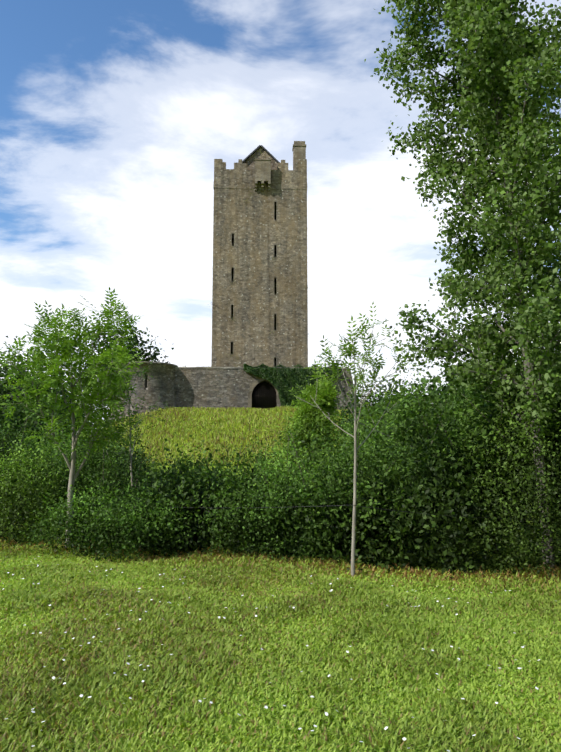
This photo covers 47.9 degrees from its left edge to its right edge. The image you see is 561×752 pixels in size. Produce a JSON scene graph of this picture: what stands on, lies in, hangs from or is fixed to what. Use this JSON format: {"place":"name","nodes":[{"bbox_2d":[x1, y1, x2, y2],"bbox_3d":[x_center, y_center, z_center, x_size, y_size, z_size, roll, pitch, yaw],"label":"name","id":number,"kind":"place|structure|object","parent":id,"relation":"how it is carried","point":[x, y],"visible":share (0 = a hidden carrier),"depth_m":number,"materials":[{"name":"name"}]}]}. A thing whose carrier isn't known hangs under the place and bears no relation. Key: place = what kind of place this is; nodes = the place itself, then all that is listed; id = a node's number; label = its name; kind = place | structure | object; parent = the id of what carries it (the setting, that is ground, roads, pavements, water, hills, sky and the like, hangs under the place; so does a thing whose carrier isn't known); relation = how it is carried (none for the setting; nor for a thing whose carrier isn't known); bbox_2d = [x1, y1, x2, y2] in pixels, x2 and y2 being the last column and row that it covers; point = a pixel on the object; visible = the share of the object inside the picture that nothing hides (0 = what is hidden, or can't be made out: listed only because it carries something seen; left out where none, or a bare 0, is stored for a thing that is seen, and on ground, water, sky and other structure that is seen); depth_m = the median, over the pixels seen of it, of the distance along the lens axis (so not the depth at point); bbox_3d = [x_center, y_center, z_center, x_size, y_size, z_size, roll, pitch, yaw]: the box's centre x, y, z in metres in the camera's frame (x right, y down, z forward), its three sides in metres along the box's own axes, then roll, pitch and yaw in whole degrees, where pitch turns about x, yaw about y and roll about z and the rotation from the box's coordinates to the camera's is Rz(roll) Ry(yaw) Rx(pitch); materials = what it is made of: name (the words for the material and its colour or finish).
{"place":"outdoors","nodes":[
{"label":"outdoors","id":0,"kind":"place"},
{"bbox_2d":[0,0,560,423],"label":"sky","id":1,"kind":"structure","parent":0,"point":[116,116],"materials":[{"name":"white"}]},
{"bbox_2d":[0,406,560,751],"bbox_3d":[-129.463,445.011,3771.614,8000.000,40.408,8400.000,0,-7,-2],"label":"grass","id":2,"kind":"structure","parent":0,"point":[429,563],"depth_m":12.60,"materials":[{"name":"green plant"}]},
{"bbox_2d":[0,385,41,452],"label":"scrub tree","id":3,"kind":"object","parent":2,"relation":"on","point":[3,417],"visible":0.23,"depth_m":19.10,"materials":[{"name":"green plant"}]},
{"bbox_2d":[0,347,50,389],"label":"scrub tree","id":4,"kind":"object","parent":2,"relation":"on","point":[7,362],"visible":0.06,"depth_m":26.81,"materials":[{"name":"green plant"}]},
{"bbox_2d":[0,371,93,446],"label":"scrub tree","id":5,"kind":"object","parent":2,"relation":"on","point":[61,406],"depth_m":25.20,"materials":[{"name":"green plant"}]},
{"bbox_2d":[0,336,107,438],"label":"scrub tree","id":6,"kind":"object","parent":2,"relation":"on","point":[6,391],"visible":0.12,"depth_m":23.35,"materials":[{"name":"green plant"}]},
{"bbox_2d":[0,372,115,469],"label":"scrub tree","id":7,"kind":"object","parent":2,"relation":"on","point":[24,414],"visible":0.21,"depth_m":20.12,"materials":[{"name":"green plant"}]},
{"bbox_2d":[0,287,167,549],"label":"ash tree","id":8,"kind":"object","parent":2,"relation":"on","point":[65,352],"depth_m":10.67,"materials":[{"name":"green plant"}]},
{"bbox_2d":[77,319,173,404],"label":"tree","id":9,"kind":"object","parent":2,"relation":"on","point":[147,354],"visible":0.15,"depth_m":69.34,"materials":[{"name":"green plant"}]},
{"bbox_2d":[108,361,356,420],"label":"stone wall","id":10,"kind":"structure","parent":2,"relation":"on","point":[173,385],"depth_m":52.97,"materials":[{"name":"stone"}]},
{"bbox_2d":[252,382,275,408],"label":"gate door","id":11,"kind":"structure","parent":10,"relation":"attached to","point":[264,395],"depth_m":53.89,"materials":[{"name":"black wood"}]},
{"bbox_2d":[252,381,276,405],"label":"arch","id":12,"kind":"structure","parent":10,"relation":"attached to","point":[273,387],"depth_m":53.27,"materials":[{"name":"grey stone"}]},
{"bbox_2d":[243,363,341,406],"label":"ivy on wall","id":13,"kind":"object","parent":10,"relation":"attached to","point":[283,380],"visible":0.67,"depth_m":52.97,"materials":[{"name":"green plant"}]},
{"bbox_2d":[211,141,307,367],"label":"tower house","id":14,"kind":"structure","parent":2,"relation":"on","point":[259,294],"depth_m":66.89,"materials":[{"name":"stone"}]},
{"bbox_2d":[132,189,309,368],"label":"masonry weeds","id":15,"kind":"object","parent":14,"relation":"attached to","point":[231,318],"visible":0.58,"depth_m":65.49,"materials":[{"name":"green plant"}]},
{"bbox_2d":[2,556,539,751],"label":"daisies","id":16,"kind":"object","parent":2,"relation":"on","point":[266,707],"visible":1,"depth_m":4.95,"materials":[{"name":"white plant"}]},
{"bbox_2d":[0,335,560,583],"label":"hedge bushes","id":17,"kind":"object","parent":2,"relation":"on","point":[418,480],"visible":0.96,"depth_m":10.04,"materials":[{"name":"green plant"}]},
{"bbox_2d":[282,377,341,466],"bbox_3d":[0.828,1.878,15.502,1.808,3.730,1.255,-4,-8,31],"label":"bush","id":18,"kind":"object","parent":2,"relation":"on","point":[328,402],"visible":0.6,"depth_m":15.34,"materials":[{"name":"green plant"}]},
{"bbox_2d":[73,422,558,520],"bbox_3d":[2.499,1.360,9.336,13.550,1.626,2.123,-3,-8,25],"label":"wire fence","id":19,"kind":"object","parent":2,"relation":"on","point":[354,505],"visible":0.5,"depth_m":9.17,"materials":[{"name":"grey metal"}]},
{"bbox_2d":[268,374,405,472],"bbox_3d":[1.337,1.817,14.966,4.181,3.834,2.470,-4,-8,31],"label":"bush","id":20,"kind":"object","parent":2,"relation":"on","point":[299,433],"visible":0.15,"depth_m":15.06,"materials":[{"name":"green plant"}]},
{"bbox_2d":[288,302,422,575],"bbox_3d":[1.107,0.843,9.108,1.962,4.033,1.603,0,-7,-2],"label":"tree sapling","id":21,"kind":"object","parent":2,"relation":"on","point":[350,350],"visible":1,"depth_m":9.07,"materials":[{"name":"green plant"}]},
{"bbox_2d":[331,366,420,450],"bbox_3d":[4.459,2.495,30.114,5.403,5.855,5.253,-4,-8,32],"label":"scrub tree","id":22,"kind":"object","parent":2,"relation":"on","point":[370,403],"visible":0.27,"depth_m":29.89,"materials":[{"name":"green plant"}]},
{"bbox_2d":[339,380,425,437],"bbox_3d":[4.445,2.481,23.963,5.130,4.483,4.496,0,-7,-2],"label":"scrub tree","id":23,"kind":"object","parent":2,"relation":"on","point":[374,409],"visible":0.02,"depth_m":23.90,"materials":[{"name":"green plant"}]},
{"bbox_2d":[336,369,443,456],"bbox_3d":[3.611,1.895,19.039,4.762,4.446,4.074,0,-7,-2],"label":"scrub tree","id":24,"kind":"object","parent":2,"relation":"on","point":[378,411],"visible":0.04,"depth_m":18.78,"materials":[{"name":"green plant"}]},
{"bbox_2d":[371,363,441,405],"bbox_3d":[7.073,2.454,32.101,5.980,6.365,5.337,-2,-7,17],"label":"scrub tree","id":25,"kind":"object","parent":2,"relation":"on","point":[411,382],"visible":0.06,"depth_m":32.13,"materials":[{"name":"green plant"}]},
{"bbox_2d":[388,370,456,420],"bbox_3d":[6.056,2.053,21.730,4.747,4.743,5.201,-1,-7,11],"label":"scrub tree","id":26,"kind":"object","parent":2,"relation":"on","point":[429,389],"depth_m":22.02,"materials":[{"name":"green plant"}]},
{"bbox_2d":[364,0,560,569],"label":"poplar tree","id":27,"kind":"object","parent":2,"relation":"on","point":[500,68],"visible":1,"depth_m":9.20,"materials":[{"name":"green plant"}]},
{"bbox_2d":[385,349,547,553],"bbox_3d":[4.393,1.434,13.417,4.570,4.740,4.325,0,-7,-2],"label":"scrub tree","id":28,"kind":"object","parent":2,"relation":"on","point":[424,380],"visible":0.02,"depth_m":13.15,"materials":[{"name":"green plant"}]},
{"bbox_2d":[431,341,559,526],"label":"scrub tree","id":29,"kind":"object","parent":2,"relation":"on","point":[477,396],"depth_m":15.68,"materials":[{"name":"green plant"}]}
]}

